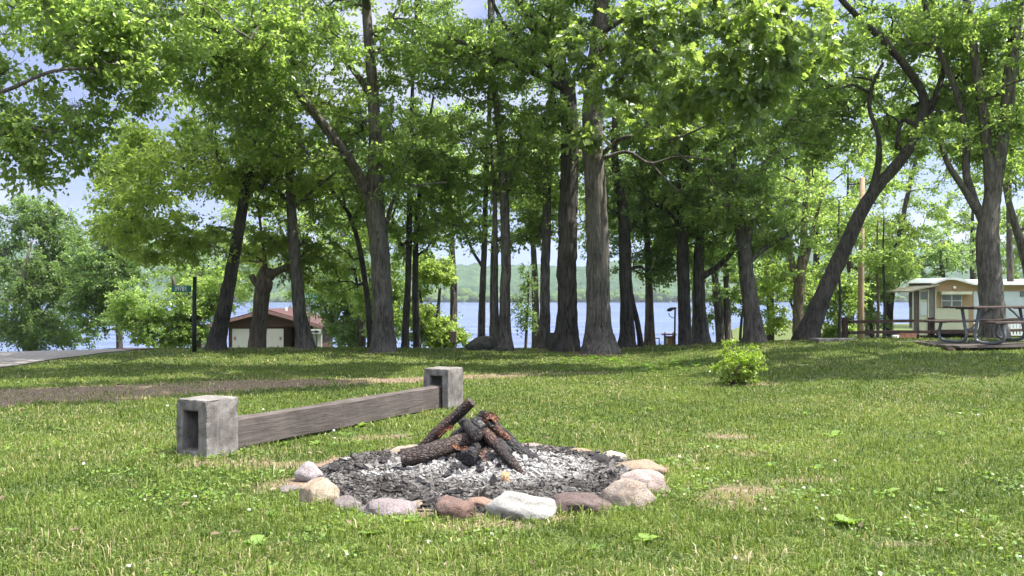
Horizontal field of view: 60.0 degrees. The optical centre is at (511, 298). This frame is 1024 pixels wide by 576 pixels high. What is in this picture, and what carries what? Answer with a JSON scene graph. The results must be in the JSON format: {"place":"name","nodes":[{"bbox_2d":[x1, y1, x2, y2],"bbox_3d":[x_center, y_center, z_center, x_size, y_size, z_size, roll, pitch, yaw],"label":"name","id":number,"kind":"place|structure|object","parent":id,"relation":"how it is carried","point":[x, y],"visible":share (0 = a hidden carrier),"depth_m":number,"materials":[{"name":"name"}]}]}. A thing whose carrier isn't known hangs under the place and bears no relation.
{"place":"outdoors","nodes":[
{"label":"outdoors","id":0,"kind":"place"},
{"bbox_2d":[0,349,136,366],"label":"road","id":1,"kind":"structure","parent":0,"point":[14,358],"depth_m":23.30,"materials":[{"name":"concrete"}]},
{"bbox_2d":[0,302,911,351],"bbox_3d":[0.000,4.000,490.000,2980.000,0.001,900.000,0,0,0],"label":"lake","id":2,"kind":"structure","parent":0,"point":[663,321],"depth_m":168.04,"materials":[{"name":"liquid"}]},
{"bbox_2d":[0,324,1023,575],"bbox_3d":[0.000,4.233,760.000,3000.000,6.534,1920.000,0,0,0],"label":"ground","id":3,"kind":"structure","parent":0,"point":[152,390],"depth_m":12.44,"materials":[{"name":"plant"}]},
{"bbox_2d":[0,192,105,351],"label":"willow tree","id":4,"kind":"object","parent":3,"relation":"on","point":[33,288],"visible":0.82,"depth_m":44.90,"materials":[{"name":"green plant"}]},
{"bbox_2d":[49,203,156,347],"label":"shore tree","id":5,"kind":"object","parent":3,"relation":"on","point":[94,274],"visible":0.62,"depth_m":42.23,"materials":[{"name":"green plant"}]},
{"bbox_2d":[0,0,226,214],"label":"maple tree","id":6,"kind":"object","parent":3,"relation":"on","point":[113,36],"visible":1,"depth_m":15.99,"materials":[{"name":"green plant"}]},
{"bbox_2d":[100,253,253,347],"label":"shore tree","id":7,"kind":"object","parent":3,"relation":"on","point":[144,321],"visible":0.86,"depth_m":35.31,"materials":[{"name":"green plant"}]},
{"bbox_2d":[171,277,196,351],"bbox_3d":[-9.082,0.544,24.544,0.678,2.289,0.125,0,0,-12],"label":"number sign","id":8,"kind":"object","parent":3,"relation":"on","point":[180,288],"visible":0.99,"depth_m":24.55,"materials":[{"name":"grey metal"}]},
{"bbox_2d":[146,227,257,322],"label":"background tree","id":9,"kind":"object","parent":3,"relation":"on","point":[248,271],"visible":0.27,"depth_m":52.43,"materials":[{"name":"green plant"}]},
{"bbox_2d":[80,0,332,350],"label":"leaning tree","id":10,"kind":"object","parent":3,"relation":"on","point":[136,156],"visible":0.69,"depth_m":24.82,"materials":[{"name":"green plant"}]},
{"bbox_2d":[176,395,237,458],"bbox_3d":[-2.905,1.249,8.459,0.407,0.611,0.407,0,0,27],"label":"concrete block","id":11,"kind":"object","parent":3,"relation":"on","point":[208,424],"depth_m":8.35,"materials":[{"name":"concrete"}]},
{"bbox_2d":[21,0,503,352],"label":"maple tree","id":12,"kind":"object","parent":3,"relation":"on","point":[246,41],"visible":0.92,"depth_m":23.49,"materials":[{"name":"green plant"}]},
{"bbox_2d":[218,207,323,347],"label":"pollarded tree","id":13,"kind":"object","parent":3,"relation":"on","point":[274,243],"visible":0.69,"depth_m":26.64,"materials":[{"name":"green plant"}]},
{"bbox_2d":[206,307,341,347],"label":"shed","id":14,"kind":"structure","parent":3,"relation":"on","point":[280,329],"depth_m":45.03,"materials":[{"name":"brown"}]},
{"bbox_2d":[232,329,248,347],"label":"door","id":15,"kind":"structure","parent":14,"relation":"in","point":[240,337],"depth_m":45.03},
{"bbox_2d":[266,329,283,347],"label":"door","id":16,"kind":"structure","parent":14,"relation":"in","point":[274,337],"depth_m":45.03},
{"bbox_2d":[202,185,350,308],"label":"background tree","id":17,"kind":"object","parent":3,"relation":"on","point":[226,215],"visible":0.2,"depth_m":51.30,"materials":[{"name":"green plant"}]},
{"bbox_2d":[279,485,299,493],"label":"stone","id":18,"kind":"object","parent":3,"relation":"on","point":[285,488],"visible":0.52,"depth_m":6.81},
{"bbox_2d":[207,0,393,348],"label":"maple tree","id":19,"kind":"object","parent":3,"relation":"on","point":[295,187],"visible":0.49,"depth_m":26.09,"materials":[{"name":"green plant"}]},
{"bbox_2d":[294,461,323,481],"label":"stone","id":20,"kind":"object","parent":3,"relation":"on","point":[307,471],"visible":0.71,"depth_m":7.20,"materials":[{"name":"stone"}]},
{"bbox_2d":[298,477,339,505],"bbox_3d":[-1.398,1.450,6.420,0.284,0.303,0.264,0,0,-26],"label":"stone","id":21,"kind":"object","parent":3,"relation":"on","point":[320,487],"visible":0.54,"depth_m":6.35,"materials":[{"name":"stone"}]},
{"bbox_2d":[281,261,366,346],"bbox_3d":[-7.587,1.087,38.288,4.648,5.534,3.182,0,0,32],"label":"shrub","id":22,"kind":"object","parent":3,"relation":"on","point":[345,331],"visible":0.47,"depth_m":37.49,"materials":[{"name":"yellow green leaf"},{"name":"dark bark"}]},
{"bbox_2d":[237,384,441,448],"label":"timber beam","id":23,"kind":"structure","parent":3,"relation":"on","point":[263,427],"depth_m":9.99,"materials":[{"name":"wood"}]},
{"bbox_2d":[281,97,401,347],"bbox_3d":[-5.676,-2.095,27.424,4.473,8.006,3.276,0,0,-44],"label":"thin tree","id":24,"kind":"object","parent":3,"relation":"on","point":[360,261],"visible":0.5,"depth_m":27.50,"materials":[{"name":"green plant"}]},
{"bbox_2d":[334,495,361,510],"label":"stone","id":25,"kind":"object","parent":3,"relation":"on","point":[341,501],"visible":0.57,"depth_m":6.21,"materials":[{"name":"stone"}]},
{"bbox_2d":[303,116,422,346],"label":"background tree","id":26,"kind":"object","parent":3,"relation":"on","point":[361,339],"visible":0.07,"depth_m":36.87,"materials":[{"name":"green plant"}]},
{"bbox_2d":[321,217,412,342],"bbox_3d":[-5.687,0.196,35.096,3.986,6.936,3.038,0,0,18],"label":"shrub","id":27,"kind":"object","parent":3,"relation":"on","point":[397,289],"visible":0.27,"depth_m":34.63,"materials":[{"name":"green plant"}]},
{"bbox_2d":[358,498,417,516],"bbox_3d":[-0.862,1.455,6.080,0.427,0.185,0.337,0,0,0],"label":"stone","id":28,"kind":"object","parent":3,"relation":"on","point":[392,505],"visible":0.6,"depth_m":5.97,"materials":[{"name":"stone"}]},
{"bbox_2d":[352,0,475,347],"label":"thin tree","id":29,"kind":"object","parent":3,"relation":"on","point":[407,246],"visible":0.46,"depth_m":27.40,"materials":[{"name":"green plant"}]},
{"bbox_2d":[354,96,482,347],"bbox_3d":[-3.099,-2.215,27.776,3.884,8.460,3.855,0,0,-30],"label":"thin tree","id":30,"kind":"object","parent":3,"relation":"on","point":[415,310],"visible":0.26,"depth_m":28.12,"materials":[{"name":"green plant"}]},
{"bbox_2d":[396,252,472,347],"bbox_3d":[-2.769,0.563,32.080,2.772,4.707,2.328,0,0,0],"label":"bush","id":31,"kind":"object","parent":3,"relation":"on","point":[436,328],"visible":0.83,"depth_m":31.74,"materials":[{"name":"green plant"}]},
{"bbox_2d":[424,366,462,408],"bbox_3d":[-0.945,1.258,12.230,0.406,0.611,0.406,0,0,27],"label":"concrete block","id":32,"kind":"object","parent":3,"relation":"on","point":[450,379],"depth_m":12.10,"materials":[{"name":"concrete"}]},
{"bbox_2d":[385,96,518,347],"bbox_3d":[-2.611,-2.309,35.940,6.133,12.154,5.294,0,0,0],"label":"background tree","id":33,"kind":"object","parent":3,"relation":"on","point":[454,285],"visible":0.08,"depth_m":35.87,"materials":[{"name":"green plant"}]},
{"bbox_2d":[450,331,456,348],"bbox_3d":[-1.954,1.592,29.490,0.210,1.000,0.200,0,0,0],"label":"post box","id":34,"kind":"object","parent":3,"relation":"on","point":[453,337],"visible":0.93,"depth_m":29.39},
{"bbox_2d":[0,284,908,301],"bbox_3d":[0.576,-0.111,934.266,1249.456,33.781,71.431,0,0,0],"label":"shore woods","id":35,"kind":"object","parent":3,"relation":"on","point":[466,295],"visible":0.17,"depth_m":915.15,"materials":[{"name":"plant"}]},
{"bbox_2d":[434,495,475,521],"bbox_3d":[-0.385,1.441,5.985,0.286,0.222,0.242,0,0,0],"label":"stone","id":36,"kind":"object","parent":3,"relation":"on","point":[452,507],"visible":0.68,"depth_m":5.89,"materials":[{"name":"stone"}]},
{"bbox_2d":[310,442,631,512],"bbox_3d":[-0.270,1.377,7.520,2.940,0.290,2.940,0,0,0],"label":"ash bed","id":37,"kind":"object","parent":3,"relation":"on","point":[429,484],"visible":0.48,"depth_m":6.98,"materials":[{"name":"ash"},{"name":"charcoal"}]},
{"bbox_2d":[400,429,484,466],"bbox_3d":[-0.570,1.244,7.367,0.736,0.286,0.188,0,0,-18],"label":"log","id":38,"kind":"object","parent":37,"relation":"on","point":[425,453],"visible":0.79,"depth_m":7.27,"materials":[{"name":"brown wood"}]},
{"bbox_2d":[436,425,452,437],"bbox_3d":[-0.570,1.120,7.473,0.160,0.118,0.048,0,0,25],"label":"bark piece","id":39,"kind":"object","parent":38,"relation":"on","point":[441,431],"visible":1,"depth_m":7.48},
{"bbox_2d":[458,417,482,440],"bbox_3d":[-0.357,1.097,7.470,0.101,0.139,0.534,0,0,-15],"label":"log","id":40,"kind":"object","parent":38,"relation":"on","point":[468,427],"visible":0.98,"depth_m":7.30,"materials":[{"name":"grey wood"}]},
{"bbox_2d":[418,398,474,444],"bbox_3d":[-0.576,1.103,7.588,0.525,0.514,0.106,0,0,8],"label":"log","id":41,"kind":"object","parent":37,"relation":"on","point":[459,412],"visible":0.66,"depth_m":7.55,"materials":[{"name":"brown wood"}]},
{"bbox_2d":[445,452,480,465],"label":"log","id":42,"kind":"object","parent":37,"relation":"on","point":[456,455],"visible":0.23,"depth_m":7.28,"materials":[{"name":"grey wood"}]},
{"bbox_2d":[318,425,619,501],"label":"charred twigs","id":43,"kind":"object","parent":37,"relation":"on","point":[500,463],"visible":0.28,"depth_m":7.16,"materials":[{"name":"grey wood"}]},
{"bbox_2d":[450,412,487,436],"bbox_3d":[-0.367,1.130,7.798,0.364,0.280,0.101,0,0,9],"label":"log","id":44,"kind":"object","parent":37,"relation":"on","point":[459,430],"visible":0.26,"depth_m":7.77,"materials":[{"name":"grey wood"}]},
{"bbox_2d":[459,442,482,466],"bbox_3d":[-0.313,1.273,7.338,0.128,0.148,0.542,0,0,10],"label":"log","id":45,"kind":"object","parent":37,"relation":"on","point":[467,458],"visible":0.76,"depth_m":7.09,"materials":[{"name":"grey wood"}]},
{"bbox_2d":[472,418,511,449],"bbox_3d":[-0.174,1.183,7.561,0.114,0.288,0.491,0,0,-36],"label":"log","id":46,"kind":"object","parent":37,"relation":"on","point":[479,423],"visible":0.34,"depth_m":7.62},
{"bbox_2d":[483,420,510,440],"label":"log","id":47,"kind":"object","parent":37,"relation":"on","point":[496,429],"visible":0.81,"depth_m":7.47,"materials":[{"name":"wood"}]},
{"bbox_2d":[482,412,499,423],"bbox_3d":[-0.179,1.010,7.490,0.161,0.096,0.060,0,0,0],"label":"bark piece","id":48,"kind":"object","parent":47,"relation":"on","point":[492,416],"visible":1,"depth_m":7.51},
{"bbox_2d":[481,427,524,474],"bbox_3d":[-0.074,1.263,7.210,0.102,0.362,0.613,0,0,-34],"label":"log","id":49,"kind":"object","parent":37,"relation":"on","point":[492,441],"visible":0.91,"depth_m":7.21,"materials":[{"name":"brown wood"}]},
{"bbox_2d":[485,425,543,462],"bbox_3d":[0.020,1.252,7.485,0.564,0.401,0.127,0,0,30],"label":"log","id":50,"kind":"object","parent":37,"relation":"on","point":[518,446],"visible":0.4,"depth_m":7.41,"materials":[{"name":"grey wood"}]},
{"bbox_2d":[464,336,492,349],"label":"boulder","id":51,"kind":"object","parent":3,"relation":"on","point":[482,342],"visible":0.49,"depth_m":26.07,"materials":[{"name":"stone"}]},
{"bbox_2d":[407,0,550,336],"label":"lakeside tree","id":52,"kind":"object","parent":3,"relation":"on","point":[454,139],"visible":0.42,"depth_m":27.22,"materials":[{"name":"green plant"}]},
{"bbox_2d":[467,497,491,508],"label":"stone","id":53,"kind":"object","parent":3,"relation":"on","point":[482,502],"visible":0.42,"depth_m":6.20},
{"bbox_2d":[403,0,563,350],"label":"lakeside tree","id":54,"kind":"object","parent":3,"relation":"on","point":[504,188],"visible":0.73,"depth_m":25.91,"materials":[{"name":"green plant"}]},
{"bbox_2d":[437,174,541,337],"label":"background tree","id":55,"kind":"object","parent":3,"relation":"on","point":[491,280],"visible":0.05,"depth_m":38.87,"materials":[{"name":"green plant"}]},
{"bbox_2d":[0,354,1012,563],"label":"leaves","id":56,"kind":"object","parent":3,"relation":"on","point":[234,530],"visible":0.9,"depth_m":7.04,"materials":[{"name":"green plant"}]},
{"bbox_2d":[0,340,1023,575],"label":"weeds","id":57,"kind":"object","parent":3,"relation":"on","point":[842,517],"visible":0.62,"depth_m":6.55,"materials":[{"name":"green plant"}]},
{"bbox_2d":[485,491,556,520],"bbox_3d":[0.066,1.440,6.068,0.476,0.227,0.356,0,0,32],"label":"stone","id":58,"kind":"object","parent":3,"relation":"on","point":[513,505],"visible":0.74,"depth_m":5.97,"materials":[{"name":"stone"}]},
{"bbox_2d":[510,262,539,346],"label":"willow sapling","id":59,"kind":"object","parent":3,"relation":"on","point":[526,313],"visible":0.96,"depth_m":32.95,"materials":[{"name":"green plant"}]},
{"bbox_2d":[403,0,659,351],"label":"giant tree","id":60,"kind":"object","parent":3,"relation":"on","point":[562,110],"visible":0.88,"depth_m":24.37,"materials":[{"name":"green plant"}]},
{"bbox_2d":[488,112,581,347],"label":"background tree","id":61,"kind":"object","parent":3,"relation":"on","point":[535,305],"visible":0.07,"depth_m":37.87,"materials":[{"name":"green plant"}]},
{"bbox_2d":[459,1,612,348],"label":"lakeside tree","id":62,"kind":"object","parent":3,"relation":"on","point":[542,227],"visible":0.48,"depth_m":26.49,"materials":[{"name":"green plant"}]},
{"bbox_2d":[551,492,612,514],"bbox_3d":[0.483,1.464,6.225,0.446,0.193,0.353,0,0,0],"label":"stone","id":63,"kind":"object","parent":3,"relation":"on","point":[565,500],"visible":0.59,"depth_m":6.12,"materials":[{"name":"stone"}]},
{"bbox_2d":[589,454,610,463],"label":"stone","id":64,"kind":"object","parent":3,"relation":"on","point":[599,458],"visible":0.32,"depth_m":7.75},
{"bbox_2d":[559,160,656,249],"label":"background tree","id":65,"kind":"object","parent":3,"relation":"on","point":[582,207],"visible":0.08,"depth_m":36.82,"materials":[{"name":"green plant"}]},
{"bbox_2d":[600,478,654,509],"bbox_3d":[0.833,1.445,6.363,0.385,0.308,0.293,0,0,0],"label":"stone","id":66,"kind":"object","parent":3,"relation":"on","point":[624,491],"visible":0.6,"depth_m":6.28,"materials":[{"name":"stone"}]},
{"bbox_2d":[555,76,705,347],"bbox_3d":[3.327,-2.511,26.653,4.499,8.651,4.072,0,0,-28],"label":"lakeside tree","id":67,"kind":"object","parent":3,"relation":"on","point":[625,225],"visible":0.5,"depth_m":26.27,"materials":[{"name":"green plant"}]},
{"bbox_2d":[579,116,692,344],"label":"lakeside tree","id":68,"kind":"object","parent":3,"relation":"on","point":[649,333],"visible":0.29,"depth_m":27.28,"materials":[{"name":"green plant"}]},
{"bbox_2d":[617,459,667,473],"bbox_3d":[1.075,1.474,7.562,0.451,0.190,0.367,0,0,34],"label":"stone","id":69,"kind":"object","parent":3,"relation":"on","point":[646,464],"visible":0.36,"depth_m":7.48,"materials":[{"name":"stone"}]},
{"bbox_2d":[619,469,666,488],"bbox_3d":[1.032,1.459,7.003,0.364,0.214,0.303,0,0,0],"label":"stone","id":70,"kind":"object","parent":3,"relation":"on","point":[652,478],"visible":0.49,"depth_m":6.92,"materials":[{"name":"stone"}]},
{"bbox_2d":[604,143,712,255],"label":"background tree","id":71,"kind":"object","parent":3,"relation":"on","point":[621,155],"visible":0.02,"depth_m":36.10,"materials":[{"name":"green plant"}]},
{"bbox_2d":[661,332,676,344],"bbox_3d":[5.572,1.814,31.470,0.483,1.212,0.340,0,0,0],"label":"info board","id":72,"kind":"object","parent":3,"relation":"on","point":[668,340],"visible":0.59,"depth_m":31.48,"materials":[{"name":"brown wood"}]},
{"bbox_2d":[667,307,676,343],"bbox_3d":[5.403,1.204,30.002,0.327,1.831,0.136,0,0,0],"label":"lamp post","id":73,"kind":"object","parent":3,"relation":"on","point":[671,309],"visible":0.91,"depth_m":29.98,"materials":[{"name":"grey metal"}]},
{"bbox_2d":[633,218,734,337],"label":"background tree","id":74,"kind":"object","parent":3,"relation":"on","point":[692,329],"visible":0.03,"depth_m":33.95,"materials":[{"name":"green plant"}]},
{"bbox_2d":[610,0,779,345],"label":"lakeside tree","id":75,"kind":"object","parent":3,"relation":"on","point":[680,241],"visible":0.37,"depth_m":26.06,"materials":[{"name":"green plant"}]},
{"bbox_2d":[547,0,852,354],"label":"giant tree","id":76,"kind":"object","parent":3,"relation":"on","point":[655,26],"visible":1,"depth_m":18.89,"materials":[{"name":"green plant"}]},
{"bbox_2d":[636,142,765,343],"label":"lakeside tree","id":77,"kind":"object","parent":3,"relation":"on","point":[701,333],"visible":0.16,"depth_m":26.86,"materials":[{"name":"green plant"}]},
{"bbox_2d":[677,230,762,341],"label":"forked tree","id":78,"kind":"object","parent":3,"relation":"on","point":[722,314],"visible":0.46,"depth_m":28.88,"materials":[{"name":"green plant"}]},
{"bbox_2d":[708,336,768,385],"bbox_3d":[3.915,1.075,15.155,0.855,0.861,0.986,0,0,35],"label":"shrub","id":79,"kind":"object","parent":3,"relation":"on","point":[743,359],"visible":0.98,"depth_m":15.02,"materials":[{"name":"green plant"}]},
{"bbox_2d":[691,253,807,340],"bbox_3d":[9.241,0.638,34.230,4.684,5.243,2.640,0,0,-20],"label":"shrub","id":80,"kind":"object","parent":3,"relation":"on","point":[774,321],"visible":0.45,"depth_m":34.07,"materials":[{"name":"green plant"}]},
{"bbox_2d":[651,40,868,342],"bbox_3d":[7.024,-2.798,25.225,6.281,8.857,4.692,0,0,0],"label":"crooked tree","id":81,"kind":"object","parent":3,"relation":"on","point":[727,207],"visible":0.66,"depth_m":24.69,"materials":[{"name":"green plant"}]},
{"bbox_2d":[709,143,839,340],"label":"background tree","id":82,"kind":"object","parent":3,"relation":"on","point":[770,336],"visible":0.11,"depth_m":36.86,"materials":[{"name":"green plant"}]},
{"bbox_2d":[706,44,873,334],"bbox_3d":[10.540,-3.723,33.125,5.000,13.154,5.040,0,0,-33],"label":"forked tree","id":83,"kind":"object","parent":3,"relation":"on","point":[802,283],"visible":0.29,"depth_m":32.82,"materials":[{"name":"green plant"}]},
{"bbox_2d":[753,45,890,269],"bbox_3d":[13.553,-4.178,40.056,6.762,14.192,5.566,0,0,0],"label":"background tree","id":84,"kind":"object","parent":3,"relation":"on","point":[815,258],"visible":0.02,"depth_m":39.88,"materials":[{"name":"green plant"}]},
{"bbox_2d":[773,254,875,337],"bbox_3d":[12.584,0.665,36.115,4.481,5.259,2.779,0,0,0],"label":"shrub","id":85,"kind":"object","parent":3,"relation":"on","point":[849,297],"visible":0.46,"depth_m":35.80,"materials":[{"name":"green plant"}]},
{"bbox_2d":[805,200,870,337],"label":"sapling","id":86,"kind":"object","parent":3,"relation":"on","point":[827,220],"visible":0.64,"depth_m":28.46,"materials":[{"name":"green plant"}]},
{"bbox_2d":[780,121,933,337],"bbox_3d":[15.062,-2.639,40.114,6.237,10.360,6.059,0,0,-15],"label":"background tree","id":87,"kind":"object","parent":3,"relation":"on","point":[869,233],"visible":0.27,"depth_m":39.45,"materials":[{"name":"green plant"}]},
{"bbox_2d":[857,177,876,338],"bbox_3d":[14.003,-1.097,35.000,0.728,7.349,0.267,0,0,0],"label":"utility pole","id":88,"kind":"object","parent":3,"relation":"on","point":[860,310],"visible":0.54,"depth_m":34.91,"materials":[{"name":"brown wood"}]},
{"bbox_2d":[755,0,1002,340],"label":"leaning tree","id":89,"kind":"object","parent":3,"relation":"on","point":[865,29],"visible":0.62,"depth_m":24.94,"materials":[{"name":"green plant"}]},
{"bbox_2d":[847,220,911,338],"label":"sapling","id":90,"kind":"object","parent":3,"relation":"on","point":[877,270],"visible":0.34,"depth_m":30.96,"materials":[{"name":"green plant"}]},
{"bbox_2d":[844,241,920,337],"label":"shrub","id":91,"kind":"object","parent":3,"relation":"on","point":[893,281],"visible":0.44,"depth_m":41.69,"materials":[{"name":"green plant"}]},
{"bbox_2d":[851,216,915,337],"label":"sapling","id":92,"kind":"object","parent":3,"relation":"on","point":[877,258],"visible":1,"depth_m":29.84,"materials":[{"name":"green plant"}]},
{"bbox_2d":[857,191,957,335],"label":"background tree","id":93,"kind":"object","parent":3,"relation":"on","point":[914,234],"visible":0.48,"depth_m":42.98,"materials":[{"name":"green plant"}]},
{"bbox_2d":[855,74,980,335],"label":"background tree","id":94,"kind":"object","parent":3,"relation":"on","point":[904,210],"visible":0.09,"depth_m":42.91,"materials":[{"name":"green plant"}]},
{"bbox_2d":[842,317,1023,338],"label":"rail fence","id":95,"kind":"object","parent":3,"relation":"on","point":[931,331],"visible":0.62,"depth_m":25.98,"materials":[{"name":"brown wood"}]},
{"bbox_2d":[868,0,1023,338],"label":"giant tree","id":96,"kind":"object","parent":3,"relation":"on","point":[967,30],"visible":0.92,"depth_m":24.09,"materials":[{"name":"green plant"}]},
{"bbox_2d":[893,223,1005,278],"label":"background tree","id":97,"kind":"object","parent":3,"relation":"on","point":[938,257],"visible":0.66,"depth_m":55.41,"materials":[{"name":"green plant"}]},
{"bbox_2d":[887,278,1023,338],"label":"caravan","id":98,"kind":"object","parent":3,"relation":"on","point":[930,297],"visible":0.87,"depth_m":39.00,"materials":[{"name":"beige metal"}]},
{"bbox_2d":[920,289,926,334],"bbox_3d":[18.110,0.604,39.027,0.366,2.031,0.105,0,0,0],"label":"porch door","id":99,"kind":"structure","parent":98,"relation":"in","point":[923,293],"depth_m":38.98,"materials":[{"name":"white glass"}]},
{"bbox_2d":[941,294,961,306],"bbox_3d":[19.324,0.102,38.975,0.915,0.570,0.059,0,0,0],"label":"window","id":100,"kind":"structure","parent":98,"relation":"in","point":[946,299],"depth_m":38.94,"materials":[{"name":"white glass"}]},
{"bbox_2d":[892,339,1023,350],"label":"deck","id":101,"kind":"structure","parent":3,"relation":"on","point":[965,345],"depth_m":18.19,"materials":[{"name":"grey wood"}]},
{"bbox_2d":[924,306,1023,344],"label":"picnic table","id":102,"kind":"object","parent":101,"relation":"on","point":[998,322],"visible":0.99,"depth_m":18.87,"materials":[{"name":"brown wood"}]},
{"bbox_2d":[926,182,1005,279],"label":"background tree","id":103,"kind":"object","parent":3,"relation":"on","point":[963,227],"visible":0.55,"depth_m":59.87,"materials":[{"name":"green plant"}]},
{"bbox_2d":[938,114,1023,275],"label":"maple tree","id":104,"kind":"object","parent":3,"relation":"on","point":[1016,227],"visible":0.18,"depth_m":28.91,"materials":[{"name":"green plant"}]},
{"bbox_2d":[952,49,1023,281],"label":"background tree","id":105,"kind":"object","parent":3,"relation":"on","point":[1009,255],"visible":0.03,"depth_m":39.91,"materials":[{"name":"green plant"}]},
{"bbox_2d":[970,199,1023,278],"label":"background tree","id":106,"kind":"object","parent":3,"relation":"on","point":[1017,258],"visible":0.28,"depth_m":56.53,"materials":[{"name":"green plant"}]},
{"bbox_2d":[973,322,1022,335],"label":"picket rail","id":107,"kind":"object","parent":3,"relation":"on","point":[1015,334],"visible":0.12,"depth_m":37.46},
{"bbox_2d":[0,240,1023,301],"bbox_3d":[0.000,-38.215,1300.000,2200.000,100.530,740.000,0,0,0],"label":"hills","id":108,"kind":"structure","parent":0,"point":[468,276],"depth_m":1144.11,"materials":[{"name":"plant"}]},
{"bbox_2d":[0,0,1023,266],"label":"sky","id":109,"kind":"structure","parent":0,"point":[76,190],"materials":[{"name":"blue"}]},
{"bbox_2d":[809,338,856,342],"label":"stone slab","id":110,"kind":"structure","parent":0,"point":[825,339],"depth_m":21.30,"materials":[{"name":"concrete"}]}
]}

